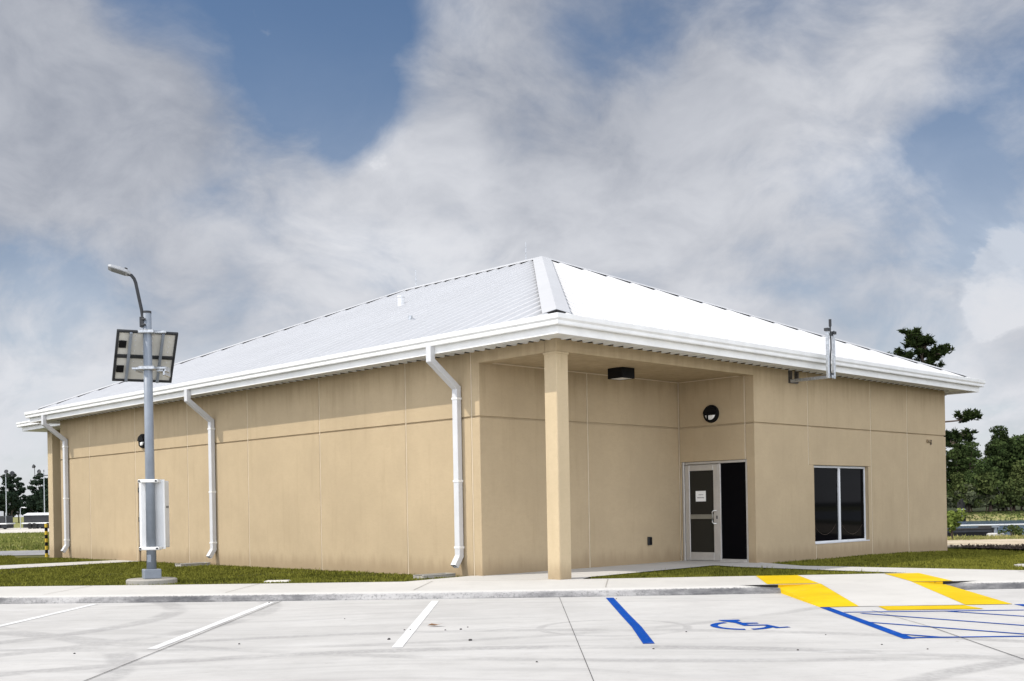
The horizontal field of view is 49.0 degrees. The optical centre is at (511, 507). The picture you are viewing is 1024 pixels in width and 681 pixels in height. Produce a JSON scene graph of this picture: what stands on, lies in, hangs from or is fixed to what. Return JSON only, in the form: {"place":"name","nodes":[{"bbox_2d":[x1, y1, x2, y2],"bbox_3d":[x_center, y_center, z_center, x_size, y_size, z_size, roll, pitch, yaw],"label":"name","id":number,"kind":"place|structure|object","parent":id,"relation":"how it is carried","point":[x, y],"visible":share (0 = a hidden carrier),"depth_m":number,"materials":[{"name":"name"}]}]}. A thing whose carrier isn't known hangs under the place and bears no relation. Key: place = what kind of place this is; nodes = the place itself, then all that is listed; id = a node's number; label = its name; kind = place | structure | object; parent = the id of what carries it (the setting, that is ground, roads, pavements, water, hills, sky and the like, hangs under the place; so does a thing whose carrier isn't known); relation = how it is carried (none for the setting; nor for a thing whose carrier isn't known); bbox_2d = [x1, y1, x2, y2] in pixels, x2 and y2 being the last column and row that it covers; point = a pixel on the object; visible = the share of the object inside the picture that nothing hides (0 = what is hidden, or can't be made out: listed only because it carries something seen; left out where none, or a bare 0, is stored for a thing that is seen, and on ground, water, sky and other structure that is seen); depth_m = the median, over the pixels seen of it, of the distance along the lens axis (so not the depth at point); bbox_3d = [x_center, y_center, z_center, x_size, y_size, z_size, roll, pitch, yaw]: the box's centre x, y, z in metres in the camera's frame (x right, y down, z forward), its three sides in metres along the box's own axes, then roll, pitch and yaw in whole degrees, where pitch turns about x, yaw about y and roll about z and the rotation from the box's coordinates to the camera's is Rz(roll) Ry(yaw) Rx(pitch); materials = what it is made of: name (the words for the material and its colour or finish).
{"place":"outdoors","nodes":[
{"label":"outdoors","id":0,"kind":"place"},
{"bbox_2d":[0,531,48,550],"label":"grass","id":1,"kind":"structure","parent":0,"point":[25,542],"depth_m":60.56,"materials":[{"name":"green plant"}]},
{"bbox_2d":[0,550,48,555],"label":"road","id":2,"kind":"structure","parent":0,"point":[32,552],"depth_m":42.93,"materials":[{"name":"grey asphalt"}]},
{"bbox_2d":[0,528,48,532],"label":"gravel yard","id":3,"kind":"structure","parent":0,"point":[14,530],"depth_m":112.31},
{"bbox_2d":[0,516,14,528],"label":"flatbed trailer","id":4,"kind":"object","parent":3,"relation":"on","point":[6,522],"visible":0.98,"depth_m":124.34,"materials":[{"name":"white metal"}]},
{"bbox_2d":[21,513,48,528],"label":"flatbed trailer","id":5,"kind":"object","parent":3,"relation":"on","point":[35,520],"visible":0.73,"depth_m":125.00,"materials":[{"name":"white metal"}]},
{"bbox_2d":[0,560,132,568],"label":"path","id":6,"kind":"structure","parent":0,"point":[39,565],"depth_m":29.54,"materials":[{"name":"concrete"}]},
{"bbox_2d":[0,571,1023,594],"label":"sidewalk","id":7,"kind":"structure","parent":0,"point":[956,577],"depth_m":18.73,"materials":[{"name":"concrete"}]},
{"bbox_2d":[0,504,1023,586],"bbox_3d":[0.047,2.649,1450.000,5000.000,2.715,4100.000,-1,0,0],"label":"ground","id":8,"kind":"structure","parent":0,"point":[17,524],"depth_m":31.55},
{"bbox_2d":[0,470,13,515],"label":"floodlight mast","id":9,"kind":"object","parent":8,"relation":"on","point":[11,472],"visible":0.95,"depth_m":149.95,"materials":[{"name":"metal"}]},
{"bbox_2d":[0,494,15,516],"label":"broadleaf tree","id":10,"kind":"object","parent":8,"relation":"on","point":[3,502],"visible":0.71,"depth_m":249.76,"materials":[{"name":"green plant"}]},
{"bbox_2d":[0,472,17,515],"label":"pine tree","id":11,"kind":"object","parent":8,"relation":"on","point":[9,480],"visible":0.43,"depth_m":260.01,"materials":[{"name":"green plant"}]},
{"bbox_2d":[0,491,26,515],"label":"broadleaf tree","id":12,"kind":"object","parent":8,"relation":"on","point":[14,501],"visible":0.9,"depth_m":248.87,"materials":[{"name":"green plant"}]},
{"bbox_2d":[7,477,26,522],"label":"pine tree","id":13,"kind":"object","parent":8,"relation":"on","point":[18,485],"visible":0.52,"depth_m":259.35,"materials":[{"name":"green plant"}]},
{"bbox_2d":[22,495,41,515],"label":"broadleaf tree","id":14,"kind":"object","parent":8,"relation":"on","point":[31,502],"visible":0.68,"depth_m":251.82,"materials":[{"name":"green plant"}]},
{"bbox_2d":[21,472,47,508],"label":"pine tree","id":15,"kind":"object","parent":8,"relation":"on","point":[40,481],"visible":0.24,"depth_m":257.79,"materials":[{"name":"green plant"}]},
{"bbox_2d":[32,490,46,512],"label":"broadleaf tree","id":16,"kind":"object","parent":8,"relation":"on","point":[38,498],"visible":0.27,"depth_m":250.13,"materials":[{"name":"green plant"}]},
{"bbox_2d":[32,464,47,512],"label":"floodlight mast","id":17,"kind":"object","parent":8,"relation":"on","point":[34,466],"visible":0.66,"depth_m":149.95,"materials":[{"name":"metal"}]},
{"bbox_2d":[39,488,48,512],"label":"broadleaf tree","id":18,"kind":"object","parent":8,"relation":"on","point":[41,496],"visible":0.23,"depth_m":248.46,"materials":[{"name":"green plant"}]},
{"bbox_2d":[45,524,47,556],"bbox_3d":[-15.706,1.099,37.872,0.100,1.125,0.100,-1,0,0],"label":"guard post","id":19,"kind":"object","parent":8,"relation":"on","point":[46,540],"visible":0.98,"depth_m":37.83,"materials":[{"name":"yellow metal"}]},
{"bbox_2d":[175,562,209,566],"bbox_3d":[-7.816,1.395,27.495,0.800,0.090,0.300,-1,0,-44],"label":"splash block","id":20,"kind":"object","parent":8,"relation":"on","point":[191,564],"depth_m":27.37,"materials":[{"name":"grey concrete"}]},
{"bbox_2d":[0,554,466,586],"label":"grass","id":21,"kind":"structure","parent":8,"relation":"on","point":[26,577],"depth_m":23.39,"materials":[{"name":"green plant"}]},
{"bbox_2d":[108,264,177,584],"bbox_3d":[-6.830,-1.475,20.866,1.218,5.968,1.227,-1,0,-27],"label":"solar street lamp","id":22,"kind":"object","parent":21,"relation":"on","point":[146,354],"visible":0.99,"depth_m":20.75,"materials":[{"name":"grey metal"}]},
{"bbox_2d":[264,580,288,582],"bbox_3d":[-4.306,1.372,20.620,0.440,0.075,0.280,-1,0,0],"label":"valve box","id":23,"kind":"object","parent":21,"relation":"on","point":[278,581],"visible":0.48,"depth_m":20.51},
{"bbox_2d":[413,573,455,578],"bbox_3d":[-1.449,1.281,20.994,0.800,0.090,0.300,-1,0,-44],"label":"splash block","id":24,"kind":"object","parent":8,"relation":"on","point":[431,575],"depth_m":20.89,"materials":[{"name":"grey concrete"}]},
{"bbox_2d":[16,242,985,579],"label":"single storey building","id":25,"kind":"structure","parent":8,"relation":"on","point":[490,422],"depth_m":24.37,"materials":[{"name":"beige paint"}]},
{"bbox_2d":[137,434,144,447],"bbox_3d":[-9.989,-1.802,30.280,0.125,0.390,0.390,-1,0,-44],"label":"wall lamp","id":26,"kind":"object","parent":25,"relation":"attached to","point":[141,440],"visible":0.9,"depth_m":30.22,"materials":[{"name":"black metal"}]},
{"bbox_2d":[138,483,145,560],"bbox_3d":[-9.823,0.367,30.307,0.140,2.158,0.936,-1,0,-44],"label":"service door","id":27,"kind":"structure","parent":25,"relation":"in","point":[142,553],"depth_m":30.57,"materials":[{"name":"beige paint"}]},
{"bbox_2d":[608,367,634,379],"bbox_3d":[2.164,-2.659,22.265,0.380,0.210,0.380,-1,0,-44],"label":"ceiling light","id":28,"kind":"object","parent":25,"relation":"attached to","point":[621,373],"visible":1,"depth_m":22.14,"materials":[{"name":"black metal"}]},
{"bbox_2d":[647,537,651,544],"bbox_3d":[2.974,0.717,24.201,0.110,0.180,0.062,-1,0,-44],"label":"outlet box","id":29,"kind":"object","parent":25,"relation":"attached to","point":[649,540],"visible":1,"depth_m":24.16,"materials":[{"name":"paint"}]},
{"bbox_2d":[696,491,705,501],"bbox_3d":[4.145,-0.254,24.660,0.004,0.230,0.270,-1,0,-45],"label":"notice","id":30,"kind":"object","parent":25,"relation":"attached to","point":[700,495],"visible":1,"depth_m":24.66,"materials":[{"name":"white paper"}]},
{"bbox_2d":[703,405,718,422],"bbox_3d":[4.295,-2.037,24.327,0.125,0.390,0.390,-1,0,-44],"label":"wall lamp","id":31,"kind":"object","parent":25,"relation":"attached to","point":[710,413],"visible":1,"depth_m":24.28,"materials":[{"name":"black metal"}]},
{"bbox_2d":[682,459,748,562],"bbox_3d":[4.416,0.069,24.395,0.192,2.213,1.760,-1,0,-44],"label":"entrance door","id":32,"kind":"structure","parent":25,"relation":"in","point":[715,529],"depth_m":24.36,"materials":[{"name":"glass"}]},
{"bbox_2d":[788,319,835,383],"bbox_3d":[6.463,-3.366,24.227,0.368,1.260,1.122,-1,0,-37],"label":"antenna mast","id":33,"kind":"object","parent":25,"relation":"attached to","point":[829,374],"visible":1,"depth_m":23.89,"materials":[{"name":"metal"}]},
{"bbox_2d":[814,465,869,543],"bbox_3d":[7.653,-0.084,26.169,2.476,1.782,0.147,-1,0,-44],"label":"window","id":34,"kind":"structure","parent":25,"relation":"in","point":[839,491],"depth_m":26.18,"materials":[{"name":"black glass"}]},
{"bbox_2d":[0,589,1023,680],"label":"parking lot","id":35,"kind":"structure","parent":8,"relation":"on","point":[744,637],"depth_m":11.88,"materials":[{"name":"concrete"}]},
{"bbox_2d":[0,585,780,603],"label":"curb","id":36,"kind":"structure","parent":35,"relation":"on","point":[394,595],"depth_m":17.67,"materials":[{"name":"concrete"}]},
{"bbox_2d":[757,573,1010,609],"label":"curb ramp","id":37,"kind":"structure","parent":35,"relation":"on","point":[895,595],"depth_m":16.32,"materials":[{"name":"concrete"}]},
{"bbox_2d":[946,580,1023,589],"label":"curb","id":38,"kind":"structure","parent":35,"relation":"on","point":[994,584],"depth_m":17.57,"materials":[{"name":"concrete"}]},
{"bbox_2d":[588,565,890,578],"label":"grass","id":39,"kind":"structure","parent":8,"relation":"on","point":[714,571],"depth_m":20.42,"materials":[{"name":"green plant"}]},
{"bbox_2d":[741,563,1023,572],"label":"walkway","id":40,"kind":"structure","parent":8,"relation":"on","point":[889,569],"depth_m":20.78,"materials":[{"name":"concrete"}]},
{"bbox_2d":[773,548,1023,569],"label":"grass","id":41,"kind":"structure","parent":8,"relation":"on","point":[981,558],"depth_m":24.06,"materials":[{"name":"green plant"}]},
{"bbox_2d":[886,326,982,449],"bbox_3d":[20.554,-3.920,54.950,4.827,9.934,2.432,-1,0,0],"label":"pine tree","id":42,"kind":"object","parent":8,"relation":"on","point":[918,340],"visible":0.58,"depth_m":54.73,"materials":[{"name":"green plant"}]},
{"bbox_2d":[946,450,953,491],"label":"pine tree","id":43,"kind":"object","parent":8,"relation":"on","point":[948,474],"visible":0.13,"depth_m":129.24,"materials":[{"name":"green plant"}]},
{"bbox_2d":[946,492,954,508],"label":"shrub","id":44,"kind":"object","parent":8,"relation":"on","point":[949,503],"visible":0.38,"depth_m":118.40,"materials":[{"name":"green plant"}]},
{"bbox_2d":[946,489,954,506],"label":"shrub","id":45,"kind":"object","parent":8,"relation":"on","point":[950,495],"visible":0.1,"depth_m":118.56,"materials":[{"name":"green plant"}]},
{"bbox_2d":[948,472,964,508],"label":"broadleaf tree","id":46,"kind":"object","parent":8,"relation":"on","point":[958,477],"visible":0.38,"depth_m":125.41,"materials":[{"name":"green plant"}]},
{"bbox_2d":[947,508,966,538],"bbox_3d":[15.839,0.565,40.155,0.757,1.132,0.844,-1,0,0],"label":"shrub","id":47,"kind":"object","parent":8,"relation":"on","point":[952,520],"visible":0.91,"depth_m":39.96,"materials":[{"name":"green plant"}]},
{"bbox_2d":[946,443,971,488],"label":"pine tree","id":48,"kind":"object","parent":8,"relation":"on","point":[956,458],"visible":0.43,"depth_m":129.06,"materials":[{"name":"green plant"}]},
{"bbox_2d":[946,446,981,491],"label":"broadleaf tree","id":49,"kind":"object","parent":8,"relation":"on","point":[950,466],"visible":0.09,"depth_m":131.37,"materials":[{"name":"green plant"}]},
{"bbox_2d":[952,480,983,511],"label":"broadleaf tree","id":50,"kind":"object","parent":8,"relation":"on","point":[962,490],"visible":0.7,"depth_m":118.38,"materials":[{"name":"green plant"}]},
{"bbox_2d":[957,441,981,511],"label":"pine tree","id":51,"kind":"object","parent":8,"relation":"on","point":[972,447],"visible":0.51,"depth_m":127.49,"materials":[{"name":"green plant"}]},
{"bbox_2d":[954,484,986,512],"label":"broadleaf tree","id":52,"kind":"object","parent":8,"relation":"on","point":[970,496],"visible":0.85,"depth_m":118.01,"materials":[{"name":"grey plant"}]},
{"bbox_2d":[964,457,1002,510],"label":"broadleaf tree","id":53,"kind":"object","parent":8,"relation":"on","point":[984,465],"visible":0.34,"depth_m":123.58,"materials":[{"name":"green plant"}]},
{"bbox_2d":[947,510,1023,520],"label":"grass","id":54,"kind":"structure","parent":8,"relation":"on","point":[1003,511],"depth_m":117.11,"materials":[{"name":"green plant"}]},
{"bbox_2d":[972,469,1010,511],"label":"broadleaf tree","id":55,"kind":"object","parent":8,"relation":"on","point":[989,482],"visible":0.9,"depth_m":118.01,"materials":[{"name":"green plant"}]},
{"bbox_2d":[977,490,1005,510],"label":"broadleaf tree","id":56,"kind":"object","parent":8,"relation":"on","point":[987,498],"visible":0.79,"depth_m":118.47,"materials":[{"name":"green plant"}]},
{"bbox_2d":[960,524,1023,536],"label":"pipe railing","id":57,"kind":"object","parent":8,"relation":"on","point":[994,526],"visible":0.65,"depth_m":42.97,"materials":[{"name":"white metal"}]},
{"bbox_2d":[978,442,1006,491],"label":"pine tree","id":58,"kind":"object","parent":8,"relation":"on","point":[988,452],"visible":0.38,"depth_m":128.74,"materials":[{"name":"green plant"}]},
{"bbox_2d":[987,439,1013,510],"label":"pine tree","id":59,"kind":"object","parent":8,"relation":"on","point":[998,445],"visible":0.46,"depth_m":128.31,"materials":[{"name":"green plant"}]},
{"bbox_2d":[992,467,1008,510],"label":"broadleaf tree","id":60,"kind":"object","parent":8,"relation":"on","point":[1002,475],"visible":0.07,"depth_m":125.08,"materials":[{"name":"green plant"}]},
{"bbox_2d":[989,425,1015,510],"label":"pine tree","id":61,"kind":"object","parent":8,"relation":"on","point":[1001,432],"visible":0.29,"depth_m":131.10,"materials":[{"name":"green plant"}]},
{"bbox_2d":[995,439,1023,509],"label":"broadleaf tree","id":62,"kind":"object","parent":8,"relation":"on","point":[1016,450],"visible":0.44,"depth_m":131.25,"materials":[{"name":"green plant"}]},
{"bbox_2d":[997,482,1023,510],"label":"broadleaf tree","id":63,"kind":"object","parent":8,"relation":"on","point":[1012,492],"visible":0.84,"depth_m":118.23,"materials":[{"name":"green plant"}]},
{"bbox_2d":[997,524,1023,534],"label":"weed","id":64,"kind":"object","parent":8,"relation":"on","point":[1017,530],"visible":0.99,"depth_m":42.18,"materials":[{"name":"green plant"}]},
{"bbox_2d":[998,477,1023,510],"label":"broadleaf tree","id":65,"kind":"object","parent":8,"relation":"on","point":[1019,484],"visible":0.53,"depth_m":119.26,"materials":[{"name":"green plant"}]},
{"bbox_2d":[1004,434,1023,509],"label":"broadleaf tree","id":66,"kind":"object","parent":8,"relation":"on","point":[1018,437],"visible":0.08,"depth_m":136.33,"materials":[{"name":"green plant"}]},
{"bbox_2d":[1008,460,1023,510],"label":"broadleaf tree","id":67,"kind":"object","parent":8,"relation":"on","point":[1017,469],"visible":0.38,"depth_m":124.53,"materials":[{"name":"green plant"}]},
{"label":"mulch strip","id":68,"kind":"structure","parent":8,"relation":"on","visible":0},
{"bbox_2d":[950,543,1023,549],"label":"mulch chips","id":69,"kind":"object","parent":68,"relation":"on","point":[1015,546],"visible":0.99,"depth_m":30.68,"materials":[{"name":"brown wood"}]},
{"bbox_2d":[0,0,1023,516],"label":"sky","id":70,"kind":"structure","parent":0,"point":[257,168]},
{"bbox_2d":[406,561,761,581],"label":"entrance slab","id":71,"kind":"structure","parent":0,"point":[581,573],"depth_m":21.59,"materials":[{"name":"concrete"}]},
{"bbox_2d":[947,539,1023,545],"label":"dirt track","id":72,"kind":"structure","parent":0,"point":[1012,542],"depth_m":36.09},
{"bbox_2d":[947,534,1023,539],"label":"grass","id":73,"kind":"structure","parent":0,"point":[1006,536],"depth_m":40.53,"materials":[{"name":"green plant"}]},
{"bbox_2d":[956,520,1023,535],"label":"water","id":74,"kind":"structure","parent":0,"point":[995,522],"depth_m":103.00,"materials":[{"name":"blue liquid"}]},
{"bbox_2d":[957,499,965,520],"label":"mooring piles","id":75,"kind":"object","parent":74,"relation":"in","point":[961,504],"visible":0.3,"depth_m":114.38,"materials":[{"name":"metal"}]},
{"bbox_2d":[947,526,997,536],"bbox_3d":[23.301,1.525,62.970,7.340,1.030,1.860,-1,0,0],"label":"barge","id":76,"kind":"object","parent":74,"relation":"on","point":[981,530],"visible":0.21,"depth_m":62.10,"materials":[{"name":"paint"}]}
]}

